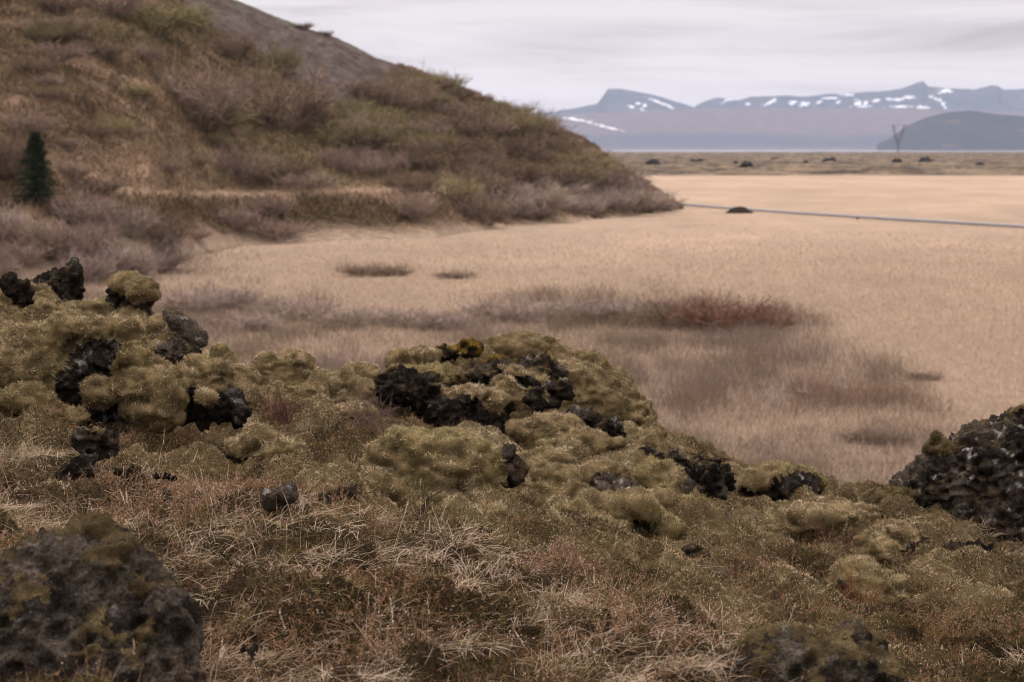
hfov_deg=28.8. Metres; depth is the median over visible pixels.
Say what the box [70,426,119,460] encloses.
mossy rock
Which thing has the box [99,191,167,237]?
bare shrub
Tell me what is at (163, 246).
bare shrub
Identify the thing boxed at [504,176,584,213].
bare shrub
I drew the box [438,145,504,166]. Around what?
bare shrub
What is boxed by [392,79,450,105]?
bare shrub
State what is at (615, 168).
bare shrub
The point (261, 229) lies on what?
bare shrub
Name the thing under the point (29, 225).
bare shrub
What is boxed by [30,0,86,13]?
bare shrub
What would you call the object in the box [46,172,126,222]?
bare shrub
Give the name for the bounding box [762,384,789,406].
birch sapling
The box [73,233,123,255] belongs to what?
bare shrub
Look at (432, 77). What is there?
bare shrub
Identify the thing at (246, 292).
bare shrub
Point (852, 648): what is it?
mossy boulder
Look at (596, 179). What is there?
bare shrub
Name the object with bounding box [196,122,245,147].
bare shrub
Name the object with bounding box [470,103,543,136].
bare shrub
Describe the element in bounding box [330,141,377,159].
bare shrub
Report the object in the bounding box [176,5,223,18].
bare shrub
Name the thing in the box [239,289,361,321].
bare shrub
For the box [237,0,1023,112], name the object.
sky
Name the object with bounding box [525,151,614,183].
bare shrub
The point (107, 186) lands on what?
bare shrub
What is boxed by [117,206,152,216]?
bare shrub
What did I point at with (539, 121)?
bare shrub
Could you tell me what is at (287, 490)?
stone
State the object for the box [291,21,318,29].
bare shrub
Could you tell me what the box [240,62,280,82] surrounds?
bare shrub
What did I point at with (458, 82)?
bare shrub
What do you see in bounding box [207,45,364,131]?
bare shrub
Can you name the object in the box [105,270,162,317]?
mossy rock
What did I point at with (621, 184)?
bare shrub
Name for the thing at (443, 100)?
bare shrub
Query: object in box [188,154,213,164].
bare shrub
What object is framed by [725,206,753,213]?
soil heap
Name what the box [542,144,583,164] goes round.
bare shrub
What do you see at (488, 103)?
bare shrub
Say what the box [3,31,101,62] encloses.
bare shrub
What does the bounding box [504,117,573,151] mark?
bare shrub
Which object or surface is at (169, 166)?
bare shrub
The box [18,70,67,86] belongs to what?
bare shrub
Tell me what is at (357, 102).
bare shrub
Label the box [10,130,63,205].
spruce tree
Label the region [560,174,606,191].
bare shrub
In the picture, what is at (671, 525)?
moss cushion
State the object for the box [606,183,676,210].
bare shrub
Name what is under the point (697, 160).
rock
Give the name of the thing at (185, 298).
bare shrub
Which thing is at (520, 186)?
bare shrub
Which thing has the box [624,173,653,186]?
bare shrub
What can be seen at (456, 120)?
bare shrub
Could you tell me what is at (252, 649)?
stone
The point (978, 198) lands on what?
meadow
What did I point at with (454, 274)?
bare shrub
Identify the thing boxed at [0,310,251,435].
lava block
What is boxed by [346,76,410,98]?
bare shrub
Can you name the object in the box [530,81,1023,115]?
mountains
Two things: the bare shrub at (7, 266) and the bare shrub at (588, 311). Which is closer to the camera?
the bare shrub at (588, 311)
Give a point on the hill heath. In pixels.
(89, 89)
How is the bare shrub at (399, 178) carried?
on the hill at (351, 62)
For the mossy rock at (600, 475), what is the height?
0.246 m
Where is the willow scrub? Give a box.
[20,237,982,485]
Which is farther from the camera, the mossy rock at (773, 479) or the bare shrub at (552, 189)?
the bare shrub at (552, 189)
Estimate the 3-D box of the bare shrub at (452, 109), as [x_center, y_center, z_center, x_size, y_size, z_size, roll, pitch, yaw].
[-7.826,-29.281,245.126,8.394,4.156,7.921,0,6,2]
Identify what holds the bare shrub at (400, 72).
on the hill at (351, 62)
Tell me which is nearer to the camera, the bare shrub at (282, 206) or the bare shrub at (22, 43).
the bare shrub at (282, 206)
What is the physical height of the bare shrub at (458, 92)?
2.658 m
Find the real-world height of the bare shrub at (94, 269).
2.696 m
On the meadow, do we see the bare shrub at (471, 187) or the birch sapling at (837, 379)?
the birch sapling at (837, 379)
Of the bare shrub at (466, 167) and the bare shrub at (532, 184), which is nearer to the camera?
the bare shrub at (466, 167)
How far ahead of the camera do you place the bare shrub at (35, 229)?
118.18 m
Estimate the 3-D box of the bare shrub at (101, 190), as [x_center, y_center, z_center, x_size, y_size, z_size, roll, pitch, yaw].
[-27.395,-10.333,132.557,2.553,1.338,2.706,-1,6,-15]
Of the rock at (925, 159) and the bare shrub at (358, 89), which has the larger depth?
the rock at (925, 159)
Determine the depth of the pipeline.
220.18 m
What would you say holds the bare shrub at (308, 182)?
on the hill at (351, 62)
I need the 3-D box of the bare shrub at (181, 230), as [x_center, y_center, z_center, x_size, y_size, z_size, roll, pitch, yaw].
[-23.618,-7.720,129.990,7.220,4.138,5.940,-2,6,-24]
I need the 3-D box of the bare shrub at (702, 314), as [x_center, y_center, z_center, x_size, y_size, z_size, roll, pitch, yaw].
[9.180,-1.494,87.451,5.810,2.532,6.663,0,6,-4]
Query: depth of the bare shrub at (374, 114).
226.63 m
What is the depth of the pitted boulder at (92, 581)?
6.67 m
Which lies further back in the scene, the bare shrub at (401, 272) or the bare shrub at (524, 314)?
the bare shrub at (401, 272)
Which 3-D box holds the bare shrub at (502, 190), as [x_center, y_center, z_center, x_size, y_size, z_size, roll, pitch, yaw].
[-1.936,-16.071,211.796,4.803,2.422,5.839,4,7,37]
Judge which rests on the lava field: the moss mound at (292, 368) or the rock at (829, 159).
the rock at (829, 159)
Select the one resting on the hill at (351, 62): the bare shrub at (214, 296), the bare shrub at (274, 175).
the bare shrub at (274, 175)
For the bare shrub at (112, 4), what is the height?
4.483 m
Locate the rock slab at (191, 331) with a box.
[162,307,208,347]
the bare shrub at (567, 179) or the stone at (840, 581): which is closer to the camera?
the stone at (840, 581)
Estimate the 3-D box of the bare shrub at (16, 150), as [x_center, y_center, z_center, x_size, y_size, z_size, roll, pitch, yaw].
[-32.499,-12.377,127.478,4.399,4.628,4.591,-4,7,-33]
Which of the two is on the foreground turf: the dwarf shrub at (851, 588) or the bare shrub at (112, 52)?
the dwarf shrub at (851, 588)
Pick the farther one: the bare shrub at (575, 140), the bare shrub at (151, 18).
the bare shrub at (575, 140)
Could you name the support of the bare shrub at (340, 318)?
on the meadow
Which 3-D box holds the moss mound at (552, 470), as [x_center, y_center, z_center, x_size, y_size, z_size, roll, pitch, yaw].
[0.266,0.894,12.905,0.531,0.437,0.729,-1,6,-8]
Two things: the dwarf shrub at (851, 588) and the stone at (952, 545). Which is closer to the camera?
the dwarf shrub at (851, 588)
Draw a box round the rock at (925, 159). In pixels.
[918,156,931,161]
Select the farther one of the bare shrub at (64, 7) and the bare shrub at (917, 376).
the bare shrub at (64, 7)
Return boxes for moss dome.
[356,424,527,519]
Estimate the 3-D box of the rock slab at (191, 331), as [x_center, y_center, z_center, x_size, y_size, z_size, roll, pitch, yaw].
[-2.604,-0.101,15.902,0.359,0.349,0.250,0,6,0]
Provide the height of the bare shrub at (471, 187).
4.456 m
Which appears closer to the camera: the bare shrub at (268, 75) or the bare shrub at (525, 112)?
the bare shrub at (268, 75)
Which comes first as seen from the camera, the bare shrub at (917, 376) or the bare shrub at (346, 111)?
the bare shrub at (917, 376)
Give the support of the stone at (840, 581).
on the foreground turf
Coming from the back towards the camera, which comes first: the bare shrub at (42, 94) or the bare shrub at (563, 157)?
the bare shrub at (563, 157)
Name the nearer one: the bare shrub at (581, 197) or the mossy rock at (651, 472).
the mossy rock at (651, 472)
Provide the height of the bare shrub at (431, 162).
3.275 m
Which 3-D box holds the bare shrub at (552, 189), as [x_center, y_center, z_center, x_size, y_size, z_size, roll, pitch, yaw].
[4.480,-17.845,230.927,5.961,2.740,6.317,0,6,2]
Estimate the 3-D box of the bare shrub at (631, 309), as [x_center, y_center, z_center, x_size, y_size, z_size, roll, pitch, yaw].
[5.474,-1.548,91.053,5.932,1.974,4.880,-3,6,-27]
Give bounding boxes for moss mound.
[0,278,166,330]
[200,342,263,385]
[222,421,310,463]
[247,347,324,398]
[516,444,591,506]
[536,493,633,530]
[783,499,881,539]
[823,554,911,605]
[847,528,902,568]
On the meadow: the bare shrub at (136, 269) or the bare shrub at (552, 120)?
the bare shrub at (136, 269)
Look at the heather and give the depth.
8.78 m
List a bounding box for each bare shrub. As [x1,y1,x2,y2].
[0,107,63,133]
[0,119,40,181]
[0,163,24,178]
[0,189,37,234]
[0,197,13,204]
[0,200,28,232]
[0,213,47,245]
[0,215,36,243]
[0,226,54,269]
[0,251,29,277]
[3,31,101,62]
[5,52,64,74]
[6,38,35,47]
[7,85,35,94]
[15,5,106,36]
[17,209,85,258]
[18,8,72,37]
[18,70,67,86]
[18,211,66,235]
[20,17,64,40]
[22,213,110,261]
[25,79,79,100]
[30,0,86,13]
[36,225,106,261]
[37,202,75,212]
[40,202,122,248]
[44,156,97,177]
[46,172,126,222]
[46,183,127,225]
[48,244,111,276]
[49,241,123,282]
[58,27,82,37]
[58,137,83,145]
[61,226,151,276]
[70,171,143,194]
[70,210,125,242]
[71,0,161,15]
[73,37,136,58]
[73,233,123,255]
[74,118,118,140]
[88,182,115,195]
[93,112,142,133]
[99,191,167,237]
[100,237,165,279]
[106,0,229,35]
[108,251,168,274]
[114,7,139,19]
[115,199,202,246]
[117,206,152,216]
[118,77,166,96]
[124,228,214,273]
[126,121,153,135]
[129,43,169,60]
[138,223,185,247]
[144,47,253,129]
[147,217,185,250]
[148,230,189,262]
[155,283,236,312]
[158,157,185,173]
[163,287,243,304]
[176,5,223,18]
[177,11,220,29]
[184,276,273,307]
[186,96,262,135]
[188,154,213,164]
[190,226,216,239]
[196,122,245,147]
[203,23,262,58]
[206,197,269,229]
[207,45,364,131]
[207,124,288,182]
[215,308,288,330]
[222,126,247,138]
[236,146,294,185]
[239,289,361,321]
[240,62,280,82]
[241,189,298,215]
[241,212,317,240]
[246,90,289,116]
[259,35,310,75]
[261,151,323,182]
[263,160,347,189]
[286,102,344,128]
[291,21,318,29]
[302,301,379,329]
[304,93,413,151]
[312,133,353,164]
[313,30,336,35]
[328,139,392,175]
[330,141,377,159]
[331,103,360,119]
[331,294,410,324]
[332,125,377,146]
[332,264,407,275]
[333,76,384,97]
[335,88,376,110]
[340,108,412,132]
[343,119,407,150]
[344,134,420,174]
[345,94,414,123]
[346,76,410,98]
[353,80,409,105]
[356,71,454,95]
[370,301,451,327]
[372,267,416,275]
[377,169,434,186]
[379,82,433,108]
[383,59,448,84]
[384,64,419,76]
[391,166,447,192]
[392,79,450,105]
[394,143,453,170]
[395,133,444,155]
[395,178,437,220]
[401,78,439,93]
[406,108,452,135]
[406,307,490,331]
[408,125,461,150]
[411,87,459,106]
[422,67,473,91]
[425,162,490,201]
[426,112,467,126]
[428,91,479,119]
[429,128,505,155]
[429,270,477,278]
[434,75,457,86]
[438,84,481,98]
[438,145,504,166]
[439,109,511,137]
[441,153,499,177]
[449,292,542,317]
[450,181,522,227]
[452,153,522,191]
[458,99,523,119]
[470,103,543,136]
[471,91,496,101]
[476,97,512,108]
[478,114,518,135]
[479,184,540,214]
[481,189,510,204]
[483,183,521,195]
[486,298,557,323]
[489,103,561,135]
[490,171,554,196]
[495,129,550,157]
[495,153,557,185]
[499,97,542,115]
[499,102,551,119]
[500,186,559,209]
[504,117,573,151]
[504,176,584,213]
[519,204,560,217]
[520,144,561,163]
[524,105,570,128]
[524,163,596,186]
[525,117,580,142]
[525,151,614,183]
[527,284,607,321]
[530,173,563,188]
[535,180,572,194]
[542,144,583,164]
[543,159,583,168]
[548,139,587,158]
[550,127,588,148]
[550,172,596,195]
[552,287,634,323]
[554,140,618,169]
[556,186,597,207]
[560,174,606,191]
[564,192,611,214]
[580,156,638,173]
[583,146,615,159]
[583,186,616,201]
[584,157,613,165]
[584,170,652,192]
[585,291,693,323]
[586,168,617,186]
[587,156,655,188]
[590,191,639,208]
[592,169,627,186]
[593,183,668,210]
[601,153,625,164]
[605,187,649,196]
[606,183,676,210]
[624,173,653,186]
[631,288,720,329]
[647,187,677,207]
[658,194,688,210]
[660,286,788,332]
[741,303,805,330]
[833,423,892,442]
[873,431,918,445]
[897,370,948,380]
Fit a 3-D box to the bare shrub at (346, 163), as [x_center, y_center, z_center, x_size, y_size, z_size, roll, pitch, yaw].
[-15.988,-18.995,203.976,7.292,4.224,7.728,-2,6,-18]
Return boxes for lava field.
[608,152,1023,175]
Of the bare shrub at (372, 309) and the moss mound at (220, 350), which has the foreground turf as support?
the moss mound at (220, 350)
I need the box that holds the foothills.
[545,108,1023,149]
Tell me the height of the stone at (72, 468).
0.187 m
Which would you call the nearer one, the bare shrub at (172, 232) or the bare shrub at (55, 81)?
the bare shrub at (172, 232)
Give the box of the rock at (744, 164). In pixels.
[740,161,752,167]
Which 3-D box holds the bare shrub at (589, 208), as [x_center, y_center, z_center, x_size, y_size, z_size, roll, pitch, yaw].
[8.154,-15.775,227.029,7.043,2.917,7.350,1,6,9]
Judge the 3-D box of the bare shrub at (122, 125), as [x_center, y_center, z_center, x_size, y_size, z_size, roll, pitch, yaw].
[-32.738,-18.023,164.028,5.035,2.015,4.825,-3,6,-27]
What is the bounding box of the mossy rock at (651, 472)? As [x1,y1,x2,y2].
[632,453,695,494]
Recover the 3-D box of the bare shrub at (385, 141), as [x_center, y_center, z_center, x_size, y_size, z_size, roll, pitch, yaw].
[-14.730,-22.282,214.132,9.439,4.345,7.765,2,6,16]
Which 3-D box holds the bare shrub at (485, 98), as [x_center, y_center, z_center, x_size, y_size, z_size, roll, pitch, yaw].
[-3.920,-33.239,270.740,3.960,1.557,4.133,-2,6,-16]
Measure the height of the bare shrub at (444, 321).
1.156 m
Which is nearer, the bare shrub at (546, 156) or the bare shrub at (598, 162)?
the bare shrub at (546, 156)
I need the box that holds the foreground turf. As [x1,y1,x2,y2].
[0,308,1023,681]
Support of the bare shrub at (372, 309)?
on the meadow
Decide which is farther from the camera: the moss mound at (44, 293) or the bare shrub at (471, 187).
the bare shrub at (471, 187)
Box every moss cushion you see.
[577,485,694,512]
[649,505,690,540]
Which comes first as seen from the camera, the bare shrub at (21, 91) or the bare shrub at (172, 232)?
the bare shrub at (172, 232)
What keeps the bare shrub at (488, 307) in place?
on the meadow
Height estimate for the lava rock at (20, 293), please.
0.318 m
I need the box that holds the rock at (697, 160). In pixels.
[689,158,702,161]
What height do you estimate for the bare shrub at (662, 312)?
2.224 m
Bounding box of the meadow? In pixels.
[82,176,1023,484]
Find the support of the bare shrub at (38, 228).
on the hill at (351, 62)
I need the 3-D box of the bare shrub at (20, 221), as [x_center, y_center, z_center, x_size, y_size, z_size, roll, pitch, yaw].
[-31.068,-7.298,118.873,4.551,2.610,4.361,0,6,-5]
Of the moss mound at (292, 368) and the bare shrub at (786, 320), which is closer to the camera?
the moss mound at (292, 368)
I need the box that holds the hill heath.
[0,0,683,245]
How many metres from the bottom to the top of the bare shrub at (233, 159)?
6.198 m
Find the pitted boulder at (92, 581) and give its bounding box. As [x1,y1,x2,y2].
[0,510,207,681]
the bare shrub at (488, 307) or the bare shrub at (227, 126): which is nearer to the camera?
the bare shrub at (488, 307)
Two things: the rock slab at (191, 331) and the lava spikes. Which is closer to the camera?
the lava spikes
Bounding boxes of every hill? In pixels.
[0,0,682,283]
[877,110,1023,149]
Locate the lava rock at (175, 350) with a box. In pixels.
[150,338,201,363]
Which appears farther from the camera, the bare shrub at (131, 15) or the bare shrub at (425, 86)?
the bare shrub at (425, 86)
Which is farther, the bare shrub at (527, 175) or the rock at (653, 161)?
the rock at (653, 161)
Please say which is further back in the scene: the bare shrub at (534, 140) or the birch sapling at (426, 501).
the bare shrub at (534, 140)
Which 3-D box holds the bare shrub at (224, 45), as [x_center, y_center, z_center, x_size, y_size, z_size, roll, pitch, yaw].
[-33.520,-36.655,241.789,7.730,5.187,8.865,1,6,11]
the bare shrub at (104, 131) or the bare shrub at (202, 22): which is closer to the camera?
the bare shrub at (104, 131)
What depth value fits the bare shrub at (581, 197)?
229.35 m
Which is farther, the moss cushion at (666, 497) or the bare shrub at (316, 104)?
the bare shrub at (316, 104)
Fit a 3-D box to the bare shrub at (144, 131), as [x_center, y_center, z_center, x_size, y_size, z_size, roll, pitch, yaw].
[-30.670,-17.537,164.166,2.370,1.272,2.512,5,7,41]
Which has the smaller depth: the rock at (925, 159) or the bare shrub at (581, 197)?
the bare shrub at (581, 197)
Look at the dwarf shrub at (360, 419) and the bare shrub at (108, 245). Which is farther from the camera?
the bare shrub at (108, 245)
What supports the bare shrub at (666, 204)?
on the hill at (351, 62)
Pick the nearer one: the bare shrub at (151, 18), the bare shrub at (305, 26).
the bare shrub at (151, 18)
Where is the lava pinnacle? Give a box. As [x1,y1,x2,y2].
[31,257,85,301]
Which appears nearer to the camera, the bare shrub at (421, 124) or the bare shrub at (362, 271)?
the bare shrub at (362, 271)
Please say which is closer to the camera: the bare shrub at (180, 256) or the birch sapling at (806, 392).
the birch sapling at (806, 392)
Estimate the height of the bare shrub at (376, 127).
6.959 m
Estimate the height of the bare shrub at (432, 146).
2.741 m
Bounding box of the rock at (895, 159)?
[892,157,901,162]
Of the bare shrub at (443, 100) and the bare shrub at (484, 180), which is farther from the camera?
the bare shrub at (443, 100)
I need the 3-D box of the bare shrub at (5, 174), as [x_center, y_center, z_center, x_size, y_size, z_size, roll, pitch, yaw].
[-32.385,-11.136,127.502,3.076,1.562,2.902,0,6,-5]
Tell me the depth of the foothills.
9106.09 m
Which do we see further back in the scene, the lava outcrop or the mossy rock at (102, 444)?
the lava outcrop
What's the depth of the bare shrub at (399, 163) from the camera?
206.30 m
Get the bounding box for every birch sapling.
[383,469,453,523]
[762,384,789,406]
[798,385,813,401]
[826,365,846,393]
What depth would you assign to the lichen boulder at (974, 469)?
14.09 m
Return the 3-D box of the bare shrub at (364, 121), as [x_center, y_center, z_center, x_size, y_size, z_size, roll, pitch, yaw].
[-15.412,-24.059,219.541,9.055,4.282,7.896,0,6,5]
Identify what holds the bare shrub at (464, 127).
on the hill at (351, 62)
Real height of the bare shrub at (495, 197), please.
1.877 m
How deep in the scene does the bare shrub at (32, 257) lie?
115.84 m
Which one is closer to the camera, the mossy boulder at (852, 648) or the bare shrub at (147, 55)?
the mossy boulder at (852, 648)
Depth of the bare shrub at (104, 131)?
156.42 m
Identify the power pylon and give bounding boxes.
[892,125,905,153]
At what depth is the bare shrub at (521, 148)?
239.96 m
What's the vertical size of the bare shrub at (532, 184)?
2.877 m
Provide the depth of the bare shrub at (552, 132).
256.57 m
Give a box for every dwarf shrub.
[259,379,313,425]
[340,382,397,434]
[812,515,868,553]
[833,572,889,603]
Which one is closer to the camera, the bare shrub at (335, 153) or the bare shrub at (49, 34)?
the bare shrub at (49, 34)
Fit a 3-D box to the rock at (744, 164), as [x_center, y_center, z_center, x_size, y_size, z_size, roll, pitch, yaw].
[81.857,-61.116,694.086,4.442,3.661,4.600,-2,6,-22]
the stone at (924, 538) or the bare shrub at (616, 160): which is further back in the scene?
the bare shrub at (616, 160)
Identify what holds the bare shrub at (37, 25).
on the hill at (351, 62)
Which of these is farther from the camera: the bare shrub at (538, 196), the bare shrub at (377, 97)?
the bare shrub at (377, 97)
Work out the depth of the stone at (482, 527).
10.06 m
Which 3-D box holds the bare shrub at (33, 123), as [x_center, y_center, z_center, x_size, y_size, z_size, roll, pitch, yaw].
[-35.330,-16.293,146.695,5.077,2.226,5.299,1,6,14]
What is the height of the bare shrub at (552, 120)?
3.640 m
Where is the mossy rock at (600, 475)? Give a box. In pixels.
[577,458,644,491]
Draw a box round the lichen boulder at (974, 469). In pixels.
[852,403,1023,543]
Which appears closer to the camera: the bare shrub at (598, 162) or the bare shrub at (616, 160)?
the bare shrub at (598, 162)
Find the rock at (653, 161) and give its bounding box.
[645,158,659,164]
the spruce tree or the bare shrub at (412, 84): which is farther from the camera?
the bare shrub at (412, 84)
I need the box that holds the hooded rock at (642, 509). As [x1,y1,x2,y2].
[601,490,661,532]
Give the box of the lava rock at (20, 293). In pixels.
[0,271,34,309]
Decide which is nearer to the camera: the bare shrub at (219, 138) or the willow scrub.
the willow scrub
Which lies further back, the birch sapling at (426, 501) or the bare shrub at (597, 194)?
the bare shrub at (597, 194)
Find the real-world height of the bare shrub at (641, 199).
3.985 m
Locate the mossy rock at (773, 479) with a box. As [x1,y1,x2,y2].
[735,459,829,501]
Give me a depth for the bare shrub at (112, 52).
189.35 m
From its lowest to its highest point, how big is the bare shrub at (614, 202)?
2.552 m
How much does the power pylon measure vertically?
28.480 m
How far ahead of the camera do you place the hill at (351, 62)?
188.22 m
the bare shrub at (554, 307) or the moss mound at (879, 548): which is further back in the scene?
the bare shrub at (554, 307)
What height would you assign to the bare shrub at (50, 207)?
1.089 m
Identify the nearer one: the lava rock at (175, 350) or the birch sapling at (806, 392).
the lava rock at (175, 350)
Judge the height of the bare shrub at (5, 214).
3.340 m
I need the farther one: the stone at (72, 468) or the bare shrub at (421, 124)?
the bare shrub at (421, 124)
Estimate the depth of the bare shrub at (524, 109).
265.61 m
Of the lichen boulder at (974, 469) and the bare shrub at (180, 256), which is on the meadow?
the bare shrub at (180, 256)
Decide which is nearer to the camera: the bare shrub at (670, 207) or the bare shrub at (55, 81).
the bare shrub at (55, 81)
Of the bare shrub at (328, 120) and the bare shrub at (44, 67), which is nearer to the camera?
the bare shrub at (44, 67)
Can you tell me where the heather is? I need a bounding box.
[0,307,1023,681]
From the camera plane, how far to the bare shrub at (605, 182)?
247.66 m
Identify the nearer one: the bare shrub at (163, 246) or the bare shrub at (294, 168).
the bare shrub at (163, 246)
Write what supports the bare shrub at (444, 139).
on the hill at (351, 62)
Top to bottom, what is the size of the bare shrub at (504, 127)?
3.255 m
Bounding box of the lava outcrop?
[326,329,671,456]
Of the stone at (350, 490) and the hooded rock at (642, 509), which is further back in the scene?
the hooded rock at (642, 509)
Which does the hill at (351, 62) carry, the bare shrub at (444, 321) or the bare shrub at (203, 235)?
the bare shrub at (203, 235)
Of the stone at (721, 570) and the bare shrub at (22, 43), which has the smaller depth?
the stone at (721, 570)
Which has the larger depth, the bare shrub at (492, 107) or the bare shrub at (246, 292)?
the bare shrub at (492, 107)
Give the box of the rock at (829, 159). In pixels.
[822,157,835,161]
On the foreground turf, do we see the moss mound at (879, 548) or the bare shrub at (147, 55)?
the moss mound at (879, 548)
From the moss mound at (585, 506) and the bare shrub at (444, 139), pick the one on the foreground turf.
the moss mound at (585, 506)
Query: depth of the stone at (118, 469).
10.09 m
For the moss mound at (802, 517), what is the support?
on the foreground turf
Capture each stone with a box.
[54,452,98,481]
[113,463,140,482]
[152,471,176,481]
[240,642,258,665]
[260,481,298,512]
[318,482,359,505]
[470,525,492,533]
[682,543,710,558]
[714,566,730,579]
[837,577,846,589]
[920,536,930,543]
[943,538,993,552]
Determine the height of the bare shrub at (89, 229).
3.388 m
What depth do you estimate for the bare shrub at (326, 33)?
283.77 m
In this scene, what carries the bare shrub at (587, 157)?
on the hill at (351, 62)
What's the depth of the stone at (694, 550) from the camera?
11.35 m
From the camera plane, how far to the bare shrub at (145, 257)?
120.52 m
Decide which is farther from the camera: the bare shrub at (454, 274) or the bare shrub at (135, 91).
the bare shrub at (135, 91)
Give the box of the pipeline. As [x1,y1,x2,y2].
[681,203,1023,227]
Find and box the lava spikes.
[639,445,736,499]
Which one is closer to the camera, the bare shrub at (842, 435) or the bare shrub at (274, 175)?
the bare shrub at (842, 435)
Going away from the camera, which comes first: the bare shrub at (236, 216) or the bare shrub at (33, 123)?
the bare shrub at (33, 123)
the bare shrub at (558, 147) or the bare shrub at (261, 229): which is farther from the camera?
the bare shrub at (558, 147)
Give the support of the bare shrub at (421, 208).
on the hill at (351, 62)
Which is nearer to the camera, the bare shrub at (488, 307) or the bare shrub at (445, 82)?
the bare shrub at (488, 307)
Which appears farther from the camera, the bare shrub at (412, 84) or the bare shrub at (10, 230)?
the bare shrub at (412, 84)
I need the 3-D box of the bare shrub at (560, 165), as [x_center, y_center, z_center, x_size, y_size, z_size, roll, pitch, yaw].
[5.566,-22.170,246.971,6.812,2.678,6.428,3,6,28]
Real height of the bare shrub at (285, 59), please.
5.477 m
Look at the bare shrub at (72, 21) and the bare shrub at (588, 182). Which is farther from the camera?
the bare shrub at (588, 182)
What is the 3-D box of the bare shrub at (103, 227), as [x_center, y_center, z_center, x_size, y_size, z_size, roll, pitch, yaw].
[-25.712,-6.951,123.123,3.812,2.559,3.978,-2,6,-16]
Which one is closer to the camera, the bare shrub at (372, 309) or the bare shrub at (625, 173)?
the bare shrub at (372, 309)
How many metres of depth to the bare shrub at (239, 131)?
204.19 m
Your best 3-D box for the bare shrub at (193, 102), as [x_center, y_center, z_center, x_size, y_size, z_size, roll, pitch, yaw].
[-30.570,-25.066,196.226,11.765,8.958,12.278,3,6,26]
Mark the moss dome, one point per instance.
(479, 467)
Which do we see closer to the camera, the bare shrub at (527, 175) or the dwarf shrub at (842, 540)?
the dwarf shrub at (842, 540)
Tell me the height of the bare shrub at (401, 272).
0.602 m
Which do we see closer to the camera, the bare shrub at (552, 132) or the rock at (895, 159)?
the bare shrub at (552, 132)
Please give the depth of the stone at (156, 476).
10.01 m
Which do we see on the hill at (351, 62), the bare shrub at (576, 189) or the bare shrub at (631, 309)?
the bare shrub at (576, 189)
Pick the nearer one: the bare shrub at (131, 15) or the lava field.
the bare shrub at (131, 15)
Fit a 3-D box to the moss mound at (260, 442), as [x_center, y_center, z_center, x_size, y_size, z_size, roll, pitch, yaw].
[-1.487,0.645,11.986,0.415,0.309,0.733,-3,6,-30]
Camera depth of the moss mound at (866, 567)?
11.08 m
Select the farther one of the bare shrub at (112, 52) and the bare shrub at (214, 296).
the bare shrub at (112, 52)
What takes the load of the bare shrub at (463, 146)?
on the hill at (351, 62)
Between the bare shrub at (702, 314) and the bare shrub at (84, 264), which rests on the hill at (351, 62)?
the bare shrub at (84, 264)
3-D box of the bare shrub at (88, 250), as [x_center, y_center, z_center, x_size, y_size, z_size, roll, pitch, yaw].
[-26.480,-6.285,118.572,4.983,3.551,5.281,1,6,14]
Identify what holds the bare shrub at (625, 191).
on the hill at (351, 62)
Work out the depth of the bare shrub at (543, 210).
210.57 m
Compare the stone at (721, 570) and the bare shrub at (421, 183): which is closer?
the stone at (721, 570)
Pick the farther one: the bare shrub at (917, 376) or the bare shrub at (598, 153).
the bare shrub at (598, 153)
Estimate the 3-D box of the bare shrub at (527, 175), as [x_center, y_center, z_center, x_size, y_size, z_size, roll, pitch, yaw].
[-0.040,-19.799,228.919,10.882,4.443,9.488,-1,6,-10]
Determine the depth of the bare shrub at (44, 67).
165.44 m
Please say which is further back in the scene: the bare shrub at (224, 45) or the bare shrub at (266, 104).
the bare shrub at (224, 45)
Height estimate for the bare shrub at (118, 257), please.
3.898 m
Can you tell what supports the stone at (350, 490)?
on the foreground turf
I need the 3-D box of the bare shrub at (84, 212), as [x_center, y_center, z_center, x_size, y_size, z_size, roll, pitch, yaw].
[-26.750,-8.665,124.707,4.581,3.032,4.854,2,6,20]
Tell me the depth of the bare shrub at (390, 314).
89.11 m
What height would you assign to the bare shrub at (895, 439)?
0.387 m
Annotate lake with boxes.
[602,150,1023,151]
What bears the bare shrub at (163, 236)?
on the hill at (351, 62)
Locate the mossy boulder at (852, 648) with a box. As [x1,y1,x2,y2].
[716,614,909,681]
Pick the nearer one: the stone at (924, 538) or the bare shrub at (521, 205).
the stone at (924, 538)
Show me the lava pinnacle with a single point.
(65, 283)
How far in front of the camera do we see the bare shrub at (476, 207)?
195.99 m
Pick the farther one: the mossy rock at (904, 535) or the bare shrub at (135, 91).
the bare shrub at (135, 91)
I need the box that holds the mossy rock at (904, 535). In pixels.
[880,522,920,557]
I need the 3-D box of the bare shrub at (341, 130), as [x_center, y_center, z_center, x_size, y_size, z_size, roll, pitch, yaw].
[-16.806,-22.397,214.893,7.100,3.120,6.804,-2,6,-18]
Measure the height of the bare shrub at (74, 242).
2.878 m
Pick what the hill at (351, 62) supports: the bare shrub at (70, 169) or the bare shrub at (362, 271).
the bare shrub at (70, 169)
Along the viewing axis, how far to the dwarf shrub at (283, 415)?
13.69 m
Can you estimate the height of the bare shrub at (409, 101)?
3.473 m

